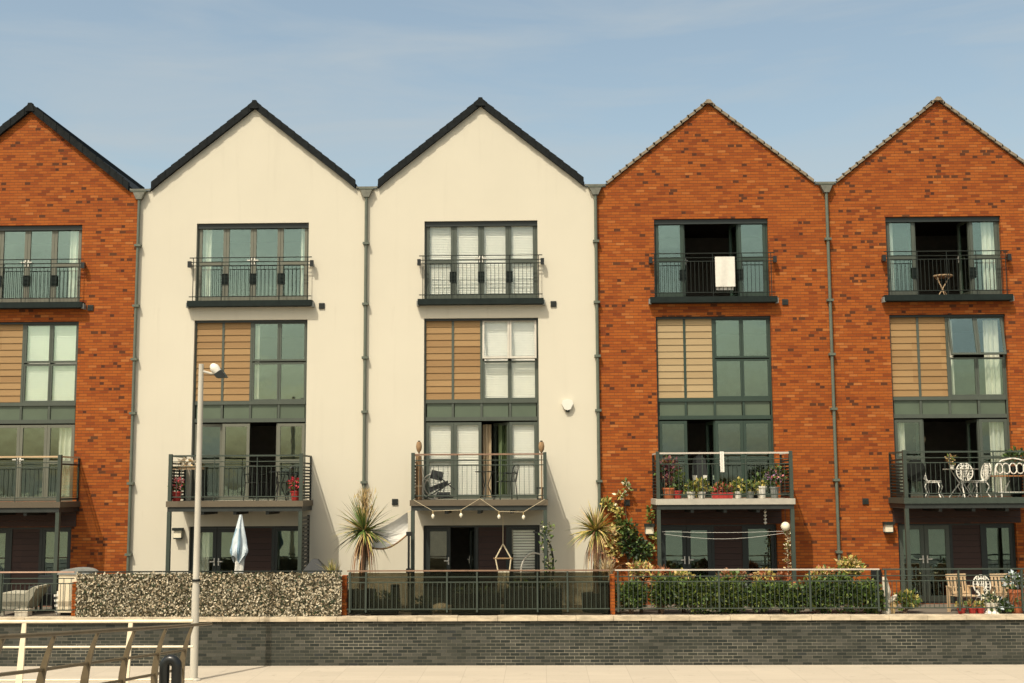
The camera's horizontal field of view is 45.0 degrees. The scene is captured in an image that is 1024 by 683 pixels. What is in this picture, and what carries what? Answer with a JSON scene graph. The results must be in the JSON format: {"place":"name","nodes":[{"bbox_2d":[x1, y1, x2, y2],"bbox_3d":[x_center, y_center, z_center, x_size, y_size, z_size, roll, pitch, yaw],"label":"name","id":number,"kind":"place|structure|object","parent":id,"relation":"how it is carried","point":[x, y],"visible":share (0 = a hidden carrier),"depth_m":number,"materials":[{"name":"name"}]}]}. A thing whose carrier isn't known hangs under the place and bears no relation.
{"place":"outdoors","nodes":[
{"label":"outdoors","id":0,"kind":"place"},
{"bbox_2d":[0,103,144,611],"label":"terraced house","id":1,"kind":"structure","parent":0,"point":[66,361],"depth_m":32.33,"materials":[{"name":"red brick"}]},
{"bbox_2d":[0,231,27,301],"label":"glazed door","id":2,"kind":"structure","parent":1,"relation":"in","point":[3,232],"depth_m":32.61,"materials":[{"name":"grey metal"}]},
{"bbox_2d":[17,425,47,499],"bbox_3d":[-12.421,3.137,31.984,0.710,1.950,0.113,0,-7,1],"label":"glazed door","id":3,"kind":"structure","parent":1,"relation":"in","point":[22,427],"depth_m":32.01,"materials":[{"name":"grey metal"}]},
{"bbox_2d":[0,527,70,605],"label":"window frame","id":4,"kind":"structure","parent":1,"relation":"in","point":[11,528],"depth_m":31.74,"materials":[{"name":"black metal"}]},
{"bbox_2d":[0,322,78,500],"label":"window frame","id":5,"kind":"structure","parent":1,"relation":"in","point":[68,421],"depth_m":32.13,"materials":[{"name":"grey metal"}]},
{"bbox_2d":[25,231,54,301],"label":"glazed door","id":6,"kind":"structure","parent":1,"relation":"in","point":[29,232],"depth_m":32.58,"materials":[{"name":"grey metal"}]},
{"bbox_2d":[0,225,81,301],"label":"window frame","id":7,"kind":"structure","parent":1,"relation":"in","point":[57,227],"depth_m":32.65,"materials":[{"name":"grey metal"}]},
{"bbox_2d":[45,425,74,498],"bbox_3d":[-11.704,3.135,31.996,0.710,1.950,0.056,0,-7,1],"label":"glazed door","id":8,"kind":"structure","parent":1,"relation":"in","point":[49,426],"depth_m":31.98,"materials":[{"name":"grey metal"}]},
{"bbox_2d":[59,428,71,496],"bbox_3d":[-11.587,3.155,32.133,0.464,1.910,0.105,0,-7,1],"label":"curtain","id":9,"kind":"object","parent":1,"relation":"hanging from","point":[65,434],"visible":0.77,"depth_m":32.15,"materials":[{"name":"fabric"}]},
{"bbox_2d":[52,230,81,301],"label":"glazed door","id":10,"kind":"structure","parent":1,"relation":"in","point":[55,299],"depth_m":32.57,"materials":[{"name":"grey metal"}]},
{"bbox_2d":[68,230,78,296],"bbox_3d":[-11.573,-1.990,32.730,0.344,1.930,0.098,0,-7,1],"label":"curtain","id":11,"kind":"object","parent":1,"relation":"hanging from","point":[74,238],"visible":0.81,"depth_m":32.74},
{"bbox_2d":[124,188,150,573],"bbox_3d":[-9.689,1.858,36.414,0.550,10.840,9.160,0,-7,1],"label":"drainpipe","id":12,"kind":"object","parent":1,"relation":"attached to","point":[139,194],"visible":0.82,"depth_m":31.98,"materials":[{"name":"metal"}]},
{"bbox_2d":[365,97,597,608],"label":"terraced house","id":13,"kind":"structure","parent":0,"point":[481,281],"depth_m":32.02,"materials":[{"name":"paint"}]},
{"bbox_2d":[372,511,410,549],"bbox_3d":[-2.915,4.575,29.956,1.032,0.922,0.218,3,-7,-27],"label":"hammock","id":14,"kind":"object","parent":13,"relation":"hanging from","point":[399,527],"visible":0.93,"depth_m":29.98,"materials":[{"name":"white fabric"}]},
{"bbox_2d":[426,527,450,602],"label":"glazed door","id":15,"kind":"structure","parent":13,"relation":"in","point":[428,529],"depth_m":31.46,"materials":[{"name":"black metal"}]},
{"bbox_2d":[426,422,453,497],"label":"glazed door","id":16,"kind":"structure","parent":13,"relation":"in","point":[433,423],"depth_m":31.77,"materials":[{"name":"grey metal"}]},
{"bbox_2d":[427,227,453,298],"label":"glazed door","id":17,"kind":"structure","parent":13,"relation":"in","point":[428,228],"depth_m":32.35,"materials":[{"name":"grey metal"}]},
{"bbox_2d":[454,422,481,496],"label":"glazed door","id":18,"kind":"structure","parent":13,"relation":"in","point":[455,423],"depth_m":31.77,"materials":[{"name":"grey metal"}]},
{"bbox_2d":[425,221,537,298],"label":"window frame","id":19,"kind":"structure","parent":13,"relation":"in","point":[466,223],"depth_m":32.39,"materials":[{"name":"grey metal"}]},
{"bbox_2d":[424,318,538,498],"bbox_3d":[-0.788,1.719,31.889,2.952,4.654,0.120,0,-7,1],"label":"window frame","id":20,"kind":"structure","parent":13,"relation":"in","point":[481,400],"depth_m":31.87,"materials":[{"name":"grey metal"}]},
{"bbox_2d":[424,525,539,604],"bbox_3d":[-0.768,5.685,31.451,2.952,1.994,0.070,0,-7,1],"label":"window frame","id":21,"kind":"structure","parent":13,"relation":"in","point":[476,526],"depth_m":31.48,"materials":[{"name":"black metal"}]},
{"bbox_2d":[483,424,490,496],"bbox_3d":[-0.645,3.097,32.017,0.220,1.890,0.088,0,-7,1],"label":"curtain","id":22,"kind":"object","parent":13,"relation":"hanging from","point":[486,438],"visible":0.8,"depth_m":32.03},
{"bbox_2d":[493,422,509,496],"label":"glazed door","id":23,"kind":"structure","parent":13,"relation":"in","point":[504,423],"depth_m":32.17,"materials":[{"name":"grey metal"}]},
{"bbox_2d":[498,424,506,496],"bbox_3d":[-0.225,3.096,32.026,0.260,1.890,0.102,0,-7,1],"label":"curtain","id":24,"kind":"object","parent":13,"relation":"hanging from","point":[502,439],"visible":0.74,"depth_m":32.04,"materials":[{"name":"fabric"}]},
{"bbox_2d":[508,226,535,297],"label":"glazed door","id":25,"kind":"structure","parent":13,"relation":"in","point":[533,295],"depth_m":32.30,"materials":[{"name":"grey metal"}]},
{"bbox_2d":[509,422,536,496],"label":"glazed door","id":26,"kind":"structure","parent":13,"relation":"in","point":[510,423],"depth_m":31.71,"materials":[{"name":"grey metal"}]},
{"bbox_2d":[584,184,605,579],"bbox_3d":[2.308,1.767,36.147,0.550,10.840,9.160,0,-7,1],"label":"drainpipe","id":27,"kind":"object","parent":13,"relation":"attached to","point":[595,189],"visible":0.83,"depth_m":31.79,"materials":[{"name":"metal"}]},
{"bbox_2d":[0,665,1023,682],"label":"pavement","id":28,"kind":"structure","parent":0,"point":[664,674],"depth_m":26.87,"materials":[{"name":"concrete"}]},
{"bbox_2d":[188,363,227,681],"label":"street lamp","id":29,"kind":"object","parent":28,"relation":"on","point":[216,371],"visible":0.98,"depth_m":26.56,"materials":[{"name":"metal"}]},
{"bbox_2d":[0,604,1023,615],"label":"terrace floor","id":30,"kind":"structure","parent":0,"point":[688,612],"depth_m":29.30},
{"bbox_2d":[1,584,49,615],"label":"garden lounger","id":31,"kind":"object","parent":30,"relation":"on","point":[28,597],"visible":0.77,"depth_m":29.26,"materials":[{"name":"grey wicker"}]},
{"bbox_2d":[57,567,97,614],"bbox_3d":[-10.389,5.968,29.536,0.758,1.090,0.660,0,-7,1],"label":"storage box","id":32,"kind":"object","parent":30,"relation":"on","point":[65,592],"visible":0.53,"depth_m":29.25,"materials":[{"name":"beige plastic"}]},
{"bbox_2d":[230,515,247,573],"bbox_3d":[-6.519,5.326,29.571,0.560,2.334,0.546,0,-7,1],"label":"parasol","id":33,"kind":"object","parent":30,"relation":"on","point":[239,550],"visible":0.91,"depth_m":29.54,"materials":[{"name":"white fabric"}]},
{"bbox_2d":[348,588,376,614],"bbox_3d":[-3.571,6.184,29.403,0.760,0.560,0.741,0,-7,1],"label":"barrel planter","id":34,"kind":"object","parent":30,"relation":"on","point":[356,604],"visible":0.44,"depth_m":29.09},
{"bbox_2d":[334,487,393,589],"bbox_3d":[-3.516,4.676,29.584,1.691,2.516,1.718,0,-7,1],"label":"cordyline palm","id":35,"kind":"object","parent":34,"relation":"in","point":[364,548],"visible":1,"depth_m":29.49,"materials":[{"name":"green plant"}]},
{"bbox_2d":[370,589,399,614],"bbox_3d":[-2.988,6.120,29.080,0.698,0.608,0.455,0,-7,1],"label":"planter trough","id":36,"kind":"object","parent":30,"relation":"on","point":[383,604],"visible":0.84,"depth_m":28.93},
{"bbox_2d":[452,583,501,614],"bbox_3d":[-0.806,6.021,28.971,1.202,0.757,0.461,0,-7,1],"label":"planter trough","id":37,"kind":"object","parent":30,"relation":"on","point":[469,599],"visible":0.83,"depth_m":28.79,"materials":[{"name":"metal"}]},
{"bbox_2d":[504,578,561,614],"bbox_3d":[0.499,5.971,29.032,1.376,0.858,0.450,0,-7,1],"label":"planter trough","id":38,"kind":"object","parent":30,"relation":"on","point":[516,602],"visible":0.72,"depth_m":28.86,"materials":[{"name":"metal"}]},
{"bbox_2d":[581,592,600,612],"bbox_3d":[2.017,6.225,29.470,0.720,0.440,0.702,0,-7,1],"label":"barrel planter","id":39,"kind":"object","parent":30,"relation":"on","point":[595,601],"visible":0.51,"depth_m":29.16,"materials":[{"name":"wood"}]},
{"bbox_2d":[566,501,621,592],"bbox_3d":[1.998,4.905,29.631,1.566,2.275,1.550,0,-7,1],"label":"cordyline palm","id":40,"kind":"object","parent":39,"relation":"in","point":[596,529],"visible":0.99,"depth_m":29.50,"materials":[{"name":"green plant"}]},
{"bbox_2d":[615,577,652,613],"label":"hedge bush","id":41,"kind":"object","parent":30,"relation":"on","point":[632,590],"visible":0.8,"depth_m":28.81,"materials":[{"name":"green plant"}]},
{"bbox_2d":[648,571,686,613],"bbox_3d":[3.631,5.866,28.901,0.939,1.024,0.803,5,-8,-36],"label":"hedge bush","id":42,"kind":"object","parent":30,"relation":"on","point":[656,591],"visible":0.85,"depth_m":28.79,"materials":[{"name":"green plant"}]},
{"bbox_2d":[670,574,717,613],"bbox_3d":[4.253,5.947,28.873,1.188,1.039,0.775,0,-7,1],"label":"hedge bush","id":43,"kind":"object","parent":30,"relation":"on","point":[688,594],"visible":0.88,"depth_m":28.75,"materials":[{"name":"green plant"}]},
{"bbox_2d":[702,573,749,613],"bbox_3d":[4.986,5.938,28.882,1.272,1.042,0.797,0,-7,1],"label":"hedge bush","id":44,"kind":"object","parent":30,"relation":"on","point":[729,593],"visible":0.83,"depth_m":28.79,"materials":[{"name":"green plant"}]},
{"bbox_2d":[741,578,776,613],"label":"hedge bush","id":45,"kind":"object","parent":30,"relation":"on","point":[760,595],"visible":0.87,"depth_m":28.70,"materials":[{"name":"green plant"}]},
{"bbox_2d":[769,579,805,613],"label":"hedge bush","id":46,"kind":"object","parent":30,"relation":"on","point":[784,595],"visible":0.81,"depth_m":28.73,"materials":[{"name":"green plant"}]},
{"bbox_2d":[792,574,843,613],"bbox_3d":[7.133,5.906,28.852,1.306,0.945,0.750,0,-7,1],"label":"hedge bush","id":47,"kind":"object","parent":30,"relation":"on","point":[815,595],"visible":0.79,"depth_m":28.73,"materials":[{"name":"green plant"}]},
{"bbox_2d":[820,571,867,613],"bbox_3d":[7.742,5.862,28.822,1.133,1.036,0.699,0,-7,1],"label":"hedge bush","id":48,"kind":"object","parent":30,"relation":"on","point":[848,595],"visible":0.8,"depth_m":28.69,"materials":[{"name":"green plant"}]},
{"bbox_2d":[835,555,865,609],"bbox_3d":[7.972,5.690,29.103,0.803,1.365,0.535,0,-7,1],"label":"garden shrub","id":49,"kind":"object","parent":30,"relation":"on","point":[850,562],"visible":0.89,"depth_m":29.09,"materials":[{"name":"yellow plant"}]},
{"bbox_2d":[854,577,885,613],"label":"hedge bush","id":50,"kind":"object","parent":30,"relation":"on","point":[870,594],"visible":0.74,"depth_m":28.69,"materials":[{"name":"green plant"}]},
{"bbox_2d":[945,573,983,611],"bbox_3d":[10.606,5.908,28.983,0.642,0.870,0.614,2,-7,-17],"label":"wooden armchair","id":51,"kind":"object","parent":30,"relation":"on","point":[949,592],"visible":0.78,"depth_m":29.17,"materials":[{"name":"brown wood"}]},
{"bbox_2d":[1000,570,1023,613],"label":"potted plant","id":52,"kind":"object","parent":30,"relation":"on","point":[1013,594],"visible":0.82,"depth_m":28.55,"materials":[{"name":"green plant"}]},
{"bbox_2d":[0,0,1023,190],"label":"sky","id":53,"kind":"structure","parent":0,"point":[142,83],"materials":[{"name":"blue"}]},
{"bbox_2d":[828,96,1023,608],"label":"terraced house","id":54,"kind":"structure","parent":0,"point":[936,181],"depth_m":31.84,"materials":[{"name":"red brick"}]},
{"bbox_2d":[886,222,916,294],"bbox_3d":[10.116,-2.196,32.113,0.710,1.990,0.056,0,-7,1],"label":"glazed door","id":55,"kind":"structure","parent":54,"relation":"in","point":[911,223],"depth_m":32.09,"materials":[{"name":"grey metal"}]},
{"bbox_2d":[894,419,924,494],"bbox_3d":[10.142,2.969,31.510,0.710,1.950,0.056,0,-7,1],"label":"glazed door","id":56,"kind":"structure","parent":54,"relation":"in","point":[897,456],"depth_m":31.53,"materials":[{"name":"grey metal"}]},
{"bbox_2d":[899,525,926,600],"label":"glazed door","id":57,"kind":"structure","parent":54,"relation":"in","point":[901,527],"depth_m":31.21,"materials":[{"name":"grey metal"}]},
{"bbox_2d":[907,459,925,497],"bbox_3d":[10.024,3.397,30.622,0.480,0.938,0.460,-3,-7,21],"label":"dark chair","id":58,"kind":"object","parent":54,"relation":"on","point":[917,470],"visible":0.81,"depth_m":30.43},
{"bbox_2d":[924,525,951,600],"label":"glazed door","id":59,"kind":"structure","parent":54,"relation":"in","point":[946,527],"depth_m":31.18,"materials":[{"name":"grey metal"}]},
{"bbox_2d":[885,216,1001,294],"bbox_3d":[11.189,-2.206,32.069,2.952,2.074,0.120,0,-7,1],"label":"window frame","id":60,"kind":"structure","parent":54,"relation":"in","point":[978,218],"depth_m":32.12,"materials":[{"name":"grey metal"}]},
{"bbox_2d":[889,314,1011,496],"bbox_3d":[11.208,1.627,31.622,2.952,4.654,0.120,0,-7,1],"label":"window frame","id":61,"kind":"structure","parent":54,"relation":"in","point":[949,397],"depth_m":31.61,"materials":[{"name":"grey metal"}]},
{"bbox_2d":[898,523,1016,602],"bbox_3d":[11.229,5.593,31.184,2.952,1.994,0.070,0,-7,1],"label":"window frame","id":62,"kind":"structure","parent":54,"relation":"in","point":[950,524],"depth_m":31.20,"materials":[{"name":"black metal"}]},
{"bbox_2d":[969,221,999,293],"bbox_3d":[12.263,-2.212,32.065,0.710,1.990,0.056,0,-7,1],"label":"glazed door","id":63,"kind":"structure","parent":54,"relation":"in","point":[970,223],"depth_m":32.04,"materials":[{"name":"grey metal"}]},
{"bbox_2d":[980,222,995,289],"bbox_3d":[12.433,-2.171,32.215,0.320,1.930,0.091,0,-7,1],"label":"curtain","id":64,"kind":"object","parent":54,"relation":"hanging from","point":[987,237],"visible":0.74,"depth_m":32.22,"materials":[{"name":"fabric"}]},
{"bbox_2d":[982,320,1000,393],"bbox_3d":[12.395,0.406,31.906,0.382,1.940,0.090,-1,-7,8],"label":"curtain","id":65,"kind":"object","parent":54,"relation":"hanging from","point":[992,366],"visible":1,"depth_m":31.90,"materials":[{"name":"fabric"}]},
{"bbox_2d":[978,419,1010,494],"bbox_3d":[12.289,2.953,31.462,0.710,1.950,0.056,0,-7,1],"label":"glazed door","id":66,"kind":"structure","parent":54,"relation":"in","point":[1004,421],"depth_m":31.47,"materials":[{"name":"grey metal"}]},
{"bbox_2d":[989,422,1006,491],"bbox_3d":[12.429,2.975,31.614,0.340,1.910,0.095,0,-7,1],"label":"curtain","id":67,"kind":"object","parent":54,"relation":"hanging from","point":[996,432],"visible":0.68,"depth_m":31.63,"materials":[{"name":"fabric"}]},
{"bbox_2d":[1002,445,1023,496],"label":"potted plant","id":68,"kind":"object","parent":54,"relation":"on","point":[1015,488],"visible":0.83,"depth_m":30.82,"materials":[{"name":"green plant"}]},
{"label":"ramp","id":69,"kind":"structure","parent":0,"visible":0},
{"bbox_2d":[0,622,211,682],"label":"ramp railing","id":70,"kind":"object","parent":69,"relation":"on","point":[43,669],"visible":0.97,"depth_m":16.14,"materials":[{"name":"brown metal"}]},
{"bbox_2d":[159,654,181,682],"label":"hoop bollard","id":71,"kind":"object","parent":69,"relation":"on","point":[173,661],"visible":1,"depth_m":17.64,"materials":[{"name":"black metal"}]},
{"label":"ground","id":72,"kind":"structure","parent":0,"visible":0},
{"bbox_2d":[130,100,364,597],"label":"terraced house","id":73,"kind":"structure","parent":72,"relation":"on","point":[255,186],"depth_m":32.22,"materials":[{"name":"paint"}]},
{"bbox_2d":[200,532,209,573],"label":"curtain","id":74,"kind":"object","parent":73,"relation":"hanging from","point":[204,550],"visible":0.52,"depth_m":31.81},
{"bbox_2d":[202,229,211,295],"bbox_3d":[-8.069,-2.015,32.667,0.261,1.930,0.094,-1,-7,5],"label":"curtain","id":75,"kind":"object","parent":73,"relation":"hanging from","point":[207,250],"visible":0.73,"depth_m":32.67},
{"bbox_2d":[198,229,226,300],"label":"glazed door","id":76,"kind":"structure","parent":73,"relation":"in","point":[201,230],"depth_m":32.48,"materials":[{"name":"grey metal"}]},
{"bbox_2d":[221,424,249,498],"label":"glazed door","id":77,"kind":"structure","parent":73,"relation":"in","point":[224,426],"depth_m":31.90,"materials":[{"name":"grey metal"}]},
{"bbox_2d":[225,229,253,299],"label":"glazed door","id":78,"kind":"structure","parent":73,"relation":"in","point":[228,230],"depth_m":32.48,"materials":[{"name":"grey metal"}]},
{"bbox_2d":[189,526,304,573],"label":"window frame","id":79,"kind":"structure","parent":73,"relation":"in","point":[273,527],"depth_m":31.64,"materials":[{"name":"black metal"}]},
{"bbox_2d":[191,320,307,499],"bbox_3d":[-6.787,1.764,32.022,2.952,4.654,0.120,0,-7,1],"label":"window frame","id":80,"kind":"structure","parent":73,"relation":"in","point":[228,420],"depth_m":32.01,"materials":[{"name":"grey metal"}]},
{"bbox_2d":[196,223,308,300],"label":"window frame","id":81,"kind":"structure","parent":73,"relation":"in","point":[261,225],"depth_m":32.52,"materials":[{"name":"grey metal"}]},
{"bbox_2d":[252,228,280,299],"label":"glazed door","id":82,"kind":"structure","parent":73,"relation":"in","point":[279,229],"depth_m":32.46,"materials":[{"name":"grey metal"}]},
{"bbox_2d":[276,423,304,497],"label":"glazed door","id":83,"kind":"structure","parent":73,"relation":"in","point":[279,424],"depth_m":31.88,"materials":[{"name":"grey metal"}]},
{"bbox_2d":[280,228,307,299],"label":"glazed door","id":84,"kind":"structure","parent":73,"relation":"in","point":[282,229],"depth_m":32.43,"materials":[{"name":"grey metal"}]},
{"bbox_2d":[356,186,377,505],"bbox_3d":[-3.691,1.813,36.280,0.550,10.840,9.160,0,-7,1],"label":"drainpipe","id":85,"kind":"object","parent":73,"relation":"attached to","point":[366,191],"visible":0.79,"depth_m":31.97,"materials":[{"name":"metal"}]},
{"bbox_2d":[0,614,1023,665],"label":"retaining wall","id":86,"kind":"structure","parent":72,"relation":"on","point":[728,639],"depth_m":28.23,"materials":[{"name":"grey brick"}]},
{"bbox_2d":[0,571,74,613],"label":"guard rail","id":87,"kind":"object","parent":86,"relation":"on","point":[1,585],"visible":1,"depth_m":28.80,"materials":[{"name":"grey metal"}]},
{"bbox_2d":[78,570,341,582],"bbox_3d":[-7.032,5.818,28.700,6.184,0.960,0.060,0,-7,1],"label":"guard rail","id":88,"kind":"object","parent":86,"relation":"on","point":[133,572],"visible":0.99,"depth_m":28.73,"materials":[{"name":"metal"}]},
{"bbox_2d":[74,570,342,616],"bbox_3d":[-7.034,5.874,28.614,6.280,1.125,0.213,0,-7,1],"label":"leaf screen","id":89,"kind":"object","parent":88,"relation":"attached to","point":[246,594],"visible":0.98,"depth_m":28.61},
{"bbox_2d":[347,569,609,612],"bbox_3d":[-0.788,5.770,28.561,6.077,0.960,0.060,0,-7,1],"label":"guard rail","id":90,"kind":"object","parent":86,"relation":"on","point":[446,582],"visible":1,"depth_m":28.56,"materials":[{"name":"grey metal"}]},
{"bbox_2d":[348,572,606,613],"bbox_3d":[-0.786,5.825,28.602,6.030,0.940,0.005,0,-7,1],"label":"windbreak","id":91,"kind":"object","parent":90,"relation":"attached to","point":[522,586],"visible":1,"depth_m":28.61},
{"bbox_2d":[615,568,880,611],"bbox_3d":[5.413,5.723,28.423,6.074,0.960,0.060,0,-7,1],"label":"guard rail","id":92,"kind":"object","parent":86,"relation":"on","point":[877,575],"visible":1,"depth_m":28.41,"materials":[{"name":"silver metal"}]},
{"bbox_2d":[882,568,1023,610],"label":"guard rail","id":93,"kind":"object","parent":86,"relation":"on","point":[958,580],"visible":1,"depth_m":28.32,"materials":[{"name":"grey metal"}]},
{"bbox_2d":[597,99,837,609],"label":"terraced house","id":94,"kind":"structure","parent":72,"relation":"on","point":[693,361],"depth_m":31.95,"materials":[{"name":"red brick"}]},
{"bbox_2d":[600,478,656,580],"bbox_3d":[2.992,4.942,31.081,1.578,3.051,0.602,0,-7,1],"label":"climbing plant","id":95,"kind":"object","parent":94,"relation":"attached to","point":[636,553],"visible":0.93,"depth_m":31.10,"materials":[{"name":"green plant"}]},
{"bbox_2d":[653,455,684,498],"bbox_3d":[3.884,3.322,30.423,0.743,1.096,0.613,4,-8,-32],"label":"potted plant","id":96,"kind":"object","parent":94,"relation":"on","point":[671,479],"visible":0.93,"depth_m":30.36,"materials":[{"name":"green plant"}]},
{"bbox_2d":[655,225,683,296],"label":"glazed door","id":97,"kind":"structure","parent":94,"relation":"in","point":[656,226],"depth_m":32.21,"materials":[{"name":"green metal"}]},
{"bbox_2d":[659,421,687,495],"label":"glazed door","id":98,"kind":"structure","parent":94,"relation":"in","point":[660,422],"depth_m":31.66,"materials":[{"name":"green metal"}]},
{"bbox_2d":[661,526,686,568],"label":"glazed door","id":99,"kind":"structure","parent":94,"relation":"in","point":[663,528],"depth_m":31.37,"materials":[{"name":"black metal"}]},
{"bbox_2d":[686,526,711,580],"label":"glazed door","id":100,"kind":"structure","parent":94,"relation":"in","point":[688,534],"depth_m":31.36,"materials":[{"name":"black metal"}]},
{"bbox_2d":[654,219,768,296],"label":"window frame","id":101,"kind":"structure","parent":94,"relation":"in","point":[671,221],"depth_m":32.25,"materials":[{"name":"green metal"}]},
{"bbox_2d":[656,316,774,497],"bbox_3d":[5.210,1.673,31.755,2.952,4.654,0.120,0,-7,1],"label":"window frame","id":102,"kind":"structure","parent":94,"relation":"in","point":[709,417],"depth_m":31.75,"materials":[{"name":"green metal"}]},
{"bbox_2d":[661,524,776,603],"bbox_3d":[5.230,5.639,31.317,2.952,1.994,0.070,0,-7,1],"label":"window frame","id":103,"kind":"structure","parent":94,"relation":"in","point":[712,525],"depth_m":31.35,"materials":[{"name":"black metal"}]},
{"bbox_2d":[715,257,734,289],"bbox_3d":[5.497,-1.762,31.877,0.502,0.870,0.091,0,-7,1],"label":"towel","id":104,"kind":"object","parent":94,"relation":"hanging from","point":[725,272],"visible":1,"depth_m":31.85,"materials":[{"name":"white fabric"}]},
{"bbox_2d":[715,421,744,495],"bbox_3d":[5.575,3.004,31.612,0.710,1.950,0.056,0,-7,1],"label":"glazed door","id":105,"kind":"structure","parent":94,"relation":"in","point":[716,422],"depth_m":31.63,"materials":[{"name":"green metal"}]},
{"bbox_2d":[738,224,766,295],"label":"glazed door","id":106,"kind":"structure","parent":94,"relation":"in","point":[764,293],"depth_m":32.17,"materials":[{"name":"green metal"}]},
{"bbox_2d":[743,420,772,495],"bbox_3d":[6.291,2.998,31.596,0.710,1.950,0.056,0,-7,1],"label":"glazed door","id":107,"kind":"structure","parent":94,"relation":"in","point":[758,421],"depth_m":31.62,"materials":[{"name":"green metal"}]},
{"bbox_2d":[759,464,787,497],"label":"potted plant","id":108,"kind":"object","parent":94,"relation":"on","point":[773,475],"visible":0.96,"depth_m":30.32,"materials":[{"name":"green plant"}]},
{"bbox_2d":[814,181,842,583],"bbox_3d":[8.306,1.722,36.013,0.550,10.840,9.160,0,-7,1],"label":"drainpipe","id":109,"kind":"object","parent":94,"relation":"attached to","point":[825,187],"visible":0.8,"depth_m":31.59,"materials":[{"name":"metal"}]},
{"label":"landing","id":110,"kind":"structure","parent":0,"visible":0},
{"bbox_2d":[0,619,192,682],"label":"landing railing","id":111,"kind":"object","parent":110,"relation":"on","point":[22,646],"visible":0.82,"depth_m":22.09,"materials":[{"name":"beige metal"}]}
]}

